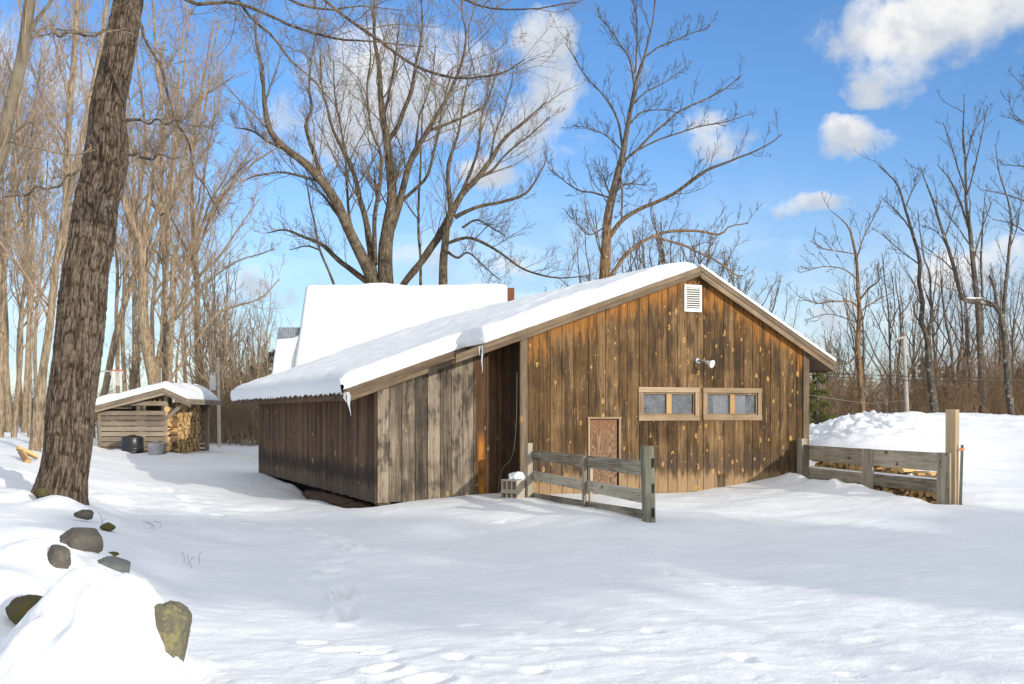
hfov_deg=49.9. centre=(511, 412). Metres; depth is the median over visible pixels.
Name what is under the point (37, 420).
woodland tree
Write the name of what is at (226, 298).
sapling
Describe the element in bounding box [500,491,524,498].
concrete block
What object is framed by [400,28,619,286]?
maple tree
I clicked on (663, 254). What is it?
sapling
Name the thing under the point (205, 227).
woodland tree
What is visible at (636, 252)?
sapling
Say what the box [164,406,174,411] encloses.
firewood log
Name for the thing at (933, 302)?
sapling
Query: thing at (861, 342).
sapling
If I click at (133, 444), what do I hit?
compost bin
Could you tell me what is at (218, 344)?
sapling
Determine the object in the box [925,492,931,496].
firewood log
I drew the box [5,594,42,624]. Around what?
rock
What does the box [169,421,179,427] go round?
firewood log
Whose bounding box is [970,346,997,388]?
sapling
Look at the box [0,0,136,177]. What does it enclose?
bare tree
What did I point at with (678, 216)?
sapling
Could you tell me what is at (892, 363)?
sapling
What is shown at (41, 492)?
rock
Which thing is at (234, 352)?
sapling
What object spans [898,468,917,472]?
firewood log
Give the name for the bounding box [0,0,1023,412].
sky
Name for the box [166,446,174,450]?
firewood log
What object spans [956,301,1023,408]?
sapling
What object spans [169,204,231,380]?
woodland tree
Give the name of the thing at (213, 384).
utility pole
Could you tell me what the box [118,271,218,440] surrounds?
sapling
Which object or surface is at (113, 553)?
rock
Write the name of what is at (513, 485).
concrete block
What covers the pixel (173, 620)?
boulder
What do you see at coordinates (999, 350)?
sapling
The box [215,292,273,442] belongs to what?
sapling
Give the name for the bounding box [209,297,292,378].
sapling
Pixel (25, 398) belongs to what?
woodland tree
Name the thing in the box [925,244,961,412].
bare tree
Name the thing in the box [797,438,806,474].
fence post
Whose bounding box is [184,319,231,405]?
sapling
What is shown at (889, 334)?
bare tree
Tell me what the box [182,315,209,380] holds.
sapling
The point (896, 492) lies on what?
firewood log
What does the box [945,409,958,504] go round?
fence post
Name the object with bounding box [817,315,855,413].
sapling
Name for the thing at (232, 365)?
sapling
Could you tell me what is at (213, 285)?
sapling
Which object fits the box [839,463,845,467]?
firewood log
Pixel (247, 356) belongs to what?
sapling
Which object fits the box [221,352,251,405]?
sapling
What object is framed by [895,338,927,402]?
sapling
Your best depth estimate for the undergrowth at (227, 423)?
42.33 m
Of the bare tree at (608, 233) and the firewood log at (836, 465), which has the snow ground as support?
the bare tree at (608, 233)
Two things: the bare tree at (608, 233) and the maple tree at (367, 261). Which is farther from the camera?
the maple tree at (367, 261)
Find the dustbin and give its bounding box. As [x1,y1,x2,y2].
[147,441,163,454]
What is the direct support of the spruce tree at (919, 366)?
on the snow ground
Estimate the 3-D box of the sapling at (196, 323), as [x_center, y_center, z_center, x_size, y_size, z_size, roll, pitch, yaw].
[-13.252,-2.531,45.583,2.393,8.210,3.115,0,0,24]
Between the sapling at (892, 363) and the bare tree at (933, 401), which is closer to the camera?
the bare tree at (933, 401)
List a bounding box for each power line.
[809,375,1023,382]
[829,373,998,377]
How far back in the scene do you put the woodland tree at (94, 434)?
43.08 m
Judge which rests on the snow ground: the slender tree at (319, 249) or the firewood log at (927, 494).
the slender tree at (319, 249)
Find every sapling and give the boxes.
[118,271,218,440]
[154,256,232,439]
[161,233,240,433]
[161,297,221,436]
[174,304,244,437]
[174,304,264,445]
[174,309,216,439]
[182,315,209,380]
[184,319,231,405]
[188,316,241,436]
[189,322,245,385]
[191,236,253,417]
[193,347,242,417]
[196,306,230,418]
[200,280,274,388]
[205,302,251,385]
[205,325,249,442]
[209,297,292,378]
[214,351,271,418]
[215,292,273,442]
[215,328,257,435]
[216,280,276,411]
[221,334,247,441]
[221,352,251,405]
[229,322,257,370]
[236,312,273,438]
[236,340,273,444]
[237,332,262,376]
[239,298,281,432]
[239,320,277,427]
[244,346,258,436]
[554,189,652,288]
[556,254,614,286]
[598,226,693,272]
[619,221,674,271]
[620,195,719,271]
[628,216,737,282]
[656,204,750,275]
[677,222,718,265]
[708,243,782,313]
[727,259,775,300]
[758,276,816,338]
[813,331,845,403]
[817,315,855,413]
[824,272,884,397]
[843,298,880,387]
[848,261,955,411]
[883,349,902,407]
[885,271,928,408]
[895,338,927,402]
[901,310,949,411]
[907,266,1001,406]
[917,254,987,393]
[917,301,958,382]
[942,262,1023,413]
[950,279,996,395]
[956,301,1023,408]
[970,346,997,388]
[983,254,1023,390]
[984,304,1019,400]
[986,340,1001,410]
[987,274,1023,375]
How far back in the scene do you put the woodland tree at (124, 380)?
45.05 m
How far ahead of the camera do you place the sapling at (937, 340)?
51.22 m
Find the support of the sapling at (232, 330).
on the snow ground
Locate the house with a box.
[295,283,513,365]
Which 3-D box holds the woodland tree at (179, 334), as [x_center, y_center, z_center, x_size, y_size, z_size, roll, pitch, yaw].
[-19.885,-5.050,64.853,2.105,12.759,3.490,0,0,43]
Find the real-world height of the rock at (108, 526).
0.101 m
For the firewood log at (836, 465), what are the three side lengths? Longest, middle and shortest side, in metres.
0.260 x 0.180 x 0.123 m
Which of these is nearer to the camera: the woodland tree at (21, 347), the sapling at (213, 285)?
the woodland tree at (21, 347)
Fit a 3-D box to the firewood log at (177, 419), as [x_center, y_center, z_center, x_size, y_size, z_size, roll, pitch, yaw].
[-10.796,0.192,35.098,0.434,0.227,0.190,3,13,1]
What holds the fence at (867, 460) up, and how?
on the snow ground
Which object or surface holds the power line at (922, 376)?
attached to the utility pole at (905, 376)
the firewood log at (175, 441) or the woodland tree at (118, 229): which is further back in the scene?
the woodland tree at (118, 229)
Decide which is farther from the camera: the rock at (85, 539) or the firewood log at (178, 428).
the firewood log at (178, 428)
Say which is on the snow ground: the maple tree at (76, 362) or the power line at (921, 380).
the maple tree at (76, 362)
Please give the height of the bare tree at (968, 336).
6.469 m
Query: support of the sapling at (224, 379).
on the snow ground
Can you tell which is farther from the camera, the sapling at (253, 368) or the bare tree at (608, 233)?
the sapling at (253, 368)
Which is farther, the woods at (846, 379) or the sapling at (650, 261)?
the woods at (846, 379)
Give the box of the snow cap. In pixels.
[508,471,525,480]
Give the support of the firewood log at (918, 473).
on the firewood log
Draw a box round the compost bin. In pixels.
[121,435,143,453]
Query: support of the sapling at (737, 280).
on the snow ground
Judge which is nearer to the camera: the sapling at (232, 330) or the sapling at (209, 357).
the sapling at (209, 357)
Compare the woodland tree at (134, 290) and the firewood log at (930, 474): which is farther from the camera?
the woodland tree at (134, 290)
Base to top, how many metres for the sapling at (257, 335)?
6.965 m
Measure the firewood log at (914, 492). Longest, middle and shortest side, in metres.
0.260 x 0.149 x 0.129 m
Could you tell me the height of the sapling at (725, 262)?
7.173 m
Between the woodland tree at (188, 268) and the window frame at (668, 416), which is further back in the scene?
the woodland tree at (188, 268)
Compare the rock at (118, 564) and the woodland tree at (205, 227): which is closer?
the rock at (118, 564)
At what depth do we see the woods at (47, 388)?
116.57 m
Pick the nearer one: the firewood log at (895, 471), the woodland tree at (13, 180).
the firewood log at (895, 471)
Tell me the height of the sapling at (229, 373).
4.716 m
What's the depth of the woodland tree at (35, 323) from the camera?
40.40 m
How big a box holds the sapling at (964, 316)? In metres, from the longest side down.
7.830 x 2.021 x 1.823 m
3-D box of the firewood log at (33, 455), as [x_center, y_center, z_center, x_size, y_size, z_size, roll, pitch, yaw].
[-9.377,0.766,21.293,0.163,0.108,0.420,-23,-44,40]
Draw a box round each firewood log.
[16,446,39,459]
[18,449,31,462]
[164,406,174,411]
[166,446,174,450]
[169,403,177,407]
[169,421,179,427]
[169,426,181,430]
[169,430,178,435]
[171,439,178,444]
[172,413,179,417]
[173,416,180,422]
[832,462,839,468]
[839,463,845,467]
[849,464,855,470]
[882,466,892,471]
[882,487,899,491]
[888,490,906,494]
[893,467,910,474]
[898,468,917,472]
[911,490,918,494]
[912,471,929,476]
[918,491,924,496]
[922,496,936,502]
[925,472,936,477]
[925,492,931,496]
[930,492,936,498]
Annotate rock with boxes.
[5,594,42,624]
[37,488,46,496]
[47,544,70,568]
[59,527,102,552]
[74,509,93,519]
[97,556,130,572]
[100,522,115,530]
[108,551,118,555]
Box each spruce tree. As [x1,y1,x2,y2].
[256,350,274,374]
[915,357,942,410]
[938,366,964,412]
[999,367,1023,415]
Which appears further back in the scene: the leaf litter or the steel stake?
the leaf litter
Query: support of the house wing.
on the snow ground
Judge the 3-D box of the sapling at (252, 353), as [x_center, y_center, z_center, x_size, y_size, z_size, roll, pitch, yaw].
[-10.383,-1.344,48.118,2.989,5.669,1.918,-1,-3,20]
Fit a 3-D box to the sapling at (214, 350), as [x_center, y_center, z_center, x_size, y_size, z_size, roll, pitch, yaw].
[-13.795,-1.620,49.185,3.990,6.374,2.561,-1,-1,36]
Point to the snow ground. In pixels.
(792, 578)
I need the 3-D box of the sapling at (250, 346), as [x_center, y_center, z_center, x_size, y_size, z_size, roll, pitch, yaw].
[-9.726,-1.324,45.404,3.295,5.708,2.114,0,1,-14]
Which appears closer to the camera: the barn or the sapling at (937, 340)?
the barn
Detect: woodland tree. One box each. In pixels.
[0,0,77,437]
[0,0,135,451]
[0,0,173,447]
[0,1,69,436]
[0,6,88,431]
[0,16,70,437]
[0,37,64,431]
[0,52,58,432]
[0,118,62,391]
[1,168,71,426]
[30,141,82,283]
[41,68,128,437]
[72,35,197,431]
[73,0,159,392]
[76,0,292,441]
[97,0,220,439]
[103,215,151,375]
[111,202,160,408]
[115,284,154,431]
[117,82,249,352]
[118,0,195,408]
[125,24,245,436]
[127,182,198,376]
[135,24,284,384]
[148,146,266,382]
[149,220,199,402]
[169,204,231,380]
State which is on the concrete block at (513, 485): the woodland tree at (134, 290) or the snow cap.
the snow cap
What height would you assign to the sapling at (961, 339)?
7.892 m
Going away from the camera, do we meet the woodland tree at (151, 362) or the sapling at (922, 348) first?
the woodland tree at (151, 362)
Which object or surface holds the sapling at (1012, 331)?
on the snow ground
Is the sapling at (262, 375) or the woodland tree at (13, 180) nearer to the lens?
the woodland tree at (13, 180)
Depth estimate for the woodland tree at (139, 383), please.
72.25 m
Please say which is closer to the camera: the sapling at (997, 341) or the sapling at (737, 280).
the sapling at (737, 280)
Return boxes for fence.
[525,443,655,522]
[803,445,950,504]
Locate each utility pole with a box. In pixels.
[210,358,220,446]
[893,331,908,411]
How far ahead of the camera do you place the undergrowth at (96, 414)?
50.60 m
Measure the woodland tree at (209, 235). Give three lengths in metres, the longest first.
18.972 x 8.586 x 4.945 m
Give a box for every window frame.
[638,387,699,420]
[702,388,761,420]
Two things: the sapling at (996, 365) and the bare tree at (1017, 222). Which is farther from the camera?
the sapling at (996, 365)
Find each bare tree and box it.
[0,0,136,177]
[543,0,781,282]
[789,187,894,412]
[854,146,939,412]
[869,245,916,413]
[903,129,1023,414]
[921,90,992,413]
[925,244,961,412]
[958,283,993,412]
[968,66,1023,234]
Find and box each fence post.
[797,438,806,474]
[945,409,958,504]
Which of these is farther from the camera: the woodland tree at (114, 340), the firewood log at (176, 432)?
the woodland tree at (114, 340)
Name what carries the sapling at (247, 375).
on the snow ground
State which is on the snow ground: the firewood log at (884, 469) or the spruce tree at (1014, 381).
the spruce tree at (1014, 381)
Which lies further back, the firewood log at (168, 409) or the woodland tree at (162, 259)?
the woodland tree at (162, 259)
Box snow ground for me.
[0,410,1023,683]
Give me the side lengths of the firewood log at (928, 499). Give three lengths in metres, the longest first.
0.260 x 0.163 x 0.130 m
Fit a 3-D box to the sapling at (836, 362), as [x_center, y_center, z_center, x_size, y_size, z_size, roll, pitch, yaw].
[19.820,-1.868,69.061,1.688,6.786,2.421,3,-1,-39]
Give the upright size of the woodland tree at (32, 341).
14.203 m
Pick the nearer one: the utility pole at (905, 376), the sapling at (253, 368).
the utility pole at (905, 376)
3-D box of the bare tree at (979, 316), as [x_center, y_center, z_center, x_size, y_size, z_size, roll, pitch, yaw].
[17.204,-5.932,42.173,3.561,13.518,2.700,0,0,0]
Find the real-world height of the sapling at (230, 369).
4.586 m
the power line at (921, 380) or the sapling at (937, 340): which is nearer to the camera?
the power line at (921, 380)
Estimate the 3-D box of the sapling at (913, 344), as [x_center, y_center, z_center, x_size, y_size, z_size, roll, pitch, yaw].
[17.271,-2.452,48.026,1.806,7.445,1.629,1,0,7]
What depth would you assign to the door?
19.12 m
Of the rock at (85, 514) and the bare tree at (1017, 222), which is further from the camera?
the bare tree at (1017, 222)
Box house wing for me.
[272,327,299,373]
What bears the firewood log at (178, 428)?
on the firewood log at (176, 432)
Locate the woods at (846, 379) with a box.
[810,328,1022,415]
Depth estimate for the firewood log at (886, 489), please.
18.14 m
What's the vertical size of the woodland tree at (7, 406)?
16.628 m
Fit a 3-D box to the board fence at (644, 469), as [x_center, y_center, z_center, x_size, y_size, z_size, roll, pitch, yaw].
[1.062,1.110,16.239,0.202,1.380,4.164,0,0,-21]
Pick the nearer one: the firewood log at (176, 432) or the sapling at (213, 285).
the firewood log at (176, 432)
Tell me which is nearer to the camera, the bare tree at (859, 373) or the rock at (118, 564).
the rock at (118, 564)
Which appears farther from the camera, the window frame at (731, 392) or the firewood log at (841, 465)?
the window frame at (731, 392)
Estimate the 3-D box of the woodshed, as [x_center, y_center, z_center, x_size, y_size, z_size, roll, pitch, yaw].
[-11.569,0.345,36.045,3.122,2.710,3.550,0,0,0]
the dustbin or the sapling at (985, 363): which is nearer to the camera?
the dustbin
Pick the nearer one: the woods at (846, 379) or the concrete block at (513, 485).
the concrete block at (513, 485)
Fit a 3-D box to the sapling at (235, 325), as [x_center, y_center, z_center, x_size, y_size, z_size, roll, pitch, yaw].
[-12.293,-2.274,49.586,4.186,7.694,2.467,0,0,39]
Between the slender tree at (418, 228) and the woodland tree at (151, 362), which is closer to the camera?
the woodland tree at (151, 362)
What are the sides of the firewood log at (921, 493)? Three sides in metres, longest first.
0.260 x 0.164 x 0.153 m
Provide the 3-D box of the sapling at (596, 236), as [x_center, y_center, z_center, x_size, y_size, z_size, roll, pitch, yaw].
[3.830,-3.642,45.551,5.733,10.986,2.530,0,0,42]
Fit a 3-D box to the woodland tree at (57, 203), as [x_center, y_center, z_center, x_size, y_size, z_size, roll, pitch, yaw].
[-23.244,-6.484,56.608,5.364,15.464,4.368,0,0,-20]
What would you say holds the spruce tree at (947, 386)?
on the snow ground
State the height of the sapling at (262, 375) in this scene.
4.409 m
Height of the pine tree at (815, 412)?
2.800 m
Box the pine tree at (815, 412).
[809,372,836,424]
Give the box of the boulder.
[154,600,191,661]
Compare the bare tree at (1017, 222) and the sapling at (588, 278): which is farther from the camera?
the sapling at (588, 278)
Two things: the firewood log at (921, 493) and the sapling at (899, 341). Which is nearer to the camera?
the firewood log at (921, 493)
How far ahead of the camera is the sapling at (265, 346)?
43.83 m
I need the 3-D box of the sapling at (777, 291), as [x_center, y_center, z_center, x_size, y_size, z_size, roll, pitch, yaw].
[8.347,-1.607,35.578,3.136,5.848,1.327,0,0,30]
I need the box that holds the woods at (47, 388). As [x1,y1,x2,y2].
[11,379,193,420]
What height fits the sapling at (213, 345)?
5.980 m
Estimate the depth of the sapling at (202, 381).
45.61 m
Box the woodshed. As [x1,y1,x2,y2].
[95,381,220,453]
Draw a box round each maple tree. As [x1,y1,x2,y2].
[0,0,604,504]
[205,0,516,283]
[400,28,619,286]
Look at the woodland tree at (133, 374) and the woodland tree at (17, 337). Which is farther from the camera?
the woodland tree at (17, 337)
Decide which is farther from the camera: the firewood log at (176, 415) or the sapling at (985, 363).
the sapling at (985, 363)
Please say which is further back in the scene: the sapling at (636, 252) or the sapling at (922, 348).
the sapling at (922, 348)
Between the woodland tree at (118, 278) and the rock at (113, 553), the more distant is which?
the woodland tree at (118, 278)
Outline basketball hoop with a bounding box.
[100,370,123,385]
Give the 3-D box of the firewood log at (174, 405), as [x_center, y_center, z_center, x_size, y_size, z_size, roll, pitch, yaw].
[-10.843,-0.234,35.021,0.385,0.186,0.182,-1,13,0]
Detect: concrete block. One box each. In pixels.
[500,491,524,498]
[501,479,524,491]
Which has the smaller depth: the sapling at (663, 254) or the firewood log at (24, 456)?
the firewood log at (24, 456)
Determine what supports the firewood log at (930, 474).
on the firewood log
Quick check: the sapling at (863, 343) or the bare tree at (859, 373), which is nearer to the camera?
the bare tree at (859, 373)
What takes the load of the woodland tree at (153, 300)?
on the snow ground
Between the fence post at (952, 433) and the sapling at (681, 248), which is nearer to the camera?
the fence post at (952, 433)
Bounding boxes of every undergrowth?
[4,372,214,441]
[172,353,272,445]
[804,318,1023,421]
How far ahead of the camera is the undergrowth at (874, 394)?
42.08 m
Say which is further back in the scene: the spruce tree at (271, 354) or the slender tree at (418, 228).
the spruce tree at (271, 354)
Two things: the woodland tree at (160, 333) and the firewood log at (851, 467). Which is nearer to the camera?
the firewood log at (851, 467)
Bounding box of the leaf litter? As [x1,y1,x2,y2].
[300,490,374,507]
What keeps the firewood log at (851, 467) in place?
on the firewood log
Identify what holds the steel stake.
on the snow ground
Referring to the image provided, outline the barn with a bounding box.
[230,262,835,506]
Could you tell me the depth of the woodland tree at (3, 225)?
46.05 m
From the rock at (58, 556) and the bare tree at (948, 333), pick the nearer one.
the rock at (58, 556)
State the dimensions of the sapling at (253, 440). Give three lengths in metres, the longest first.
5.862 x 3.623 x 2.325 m
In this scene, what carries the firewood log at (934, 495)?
on the firewood log
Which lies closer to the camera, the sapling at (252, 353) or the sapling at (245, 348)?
the sapling at (252, 353)
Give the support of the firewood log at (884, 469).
on the firewood log
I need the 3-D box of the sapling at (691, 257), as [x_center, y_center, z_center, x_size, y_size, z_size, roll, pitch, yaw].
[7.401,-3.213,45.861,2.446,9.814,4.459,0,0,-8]
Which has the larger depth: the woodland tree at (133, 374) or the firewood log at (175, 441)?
the woodland tree at (133, 374)
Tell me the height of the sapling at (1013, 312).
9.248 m
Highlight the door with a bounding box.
[587,417,621,485]
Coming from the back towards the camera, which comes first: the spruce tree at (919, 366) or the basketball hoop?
the spruce tree at (919, 366)
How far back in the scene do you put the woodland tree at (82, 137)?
27.81 m
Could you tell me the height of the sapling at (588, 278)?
7.806 m
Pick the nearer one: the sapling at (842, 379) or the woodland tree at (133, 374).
the woodland tree at (133, 374)
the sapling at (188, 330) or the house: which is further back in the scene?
the sapling at (188, 330)
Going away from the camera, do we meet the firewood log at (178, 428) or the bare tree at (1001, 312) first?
the firewood log at (178, 428)
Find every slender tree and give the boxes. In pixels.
[289,161,334,284]
[398,74,441,284]
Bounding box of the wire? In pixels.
[497,407,516,494]
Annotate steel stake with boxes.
[959,445,964,504]
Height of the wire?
2.050 m

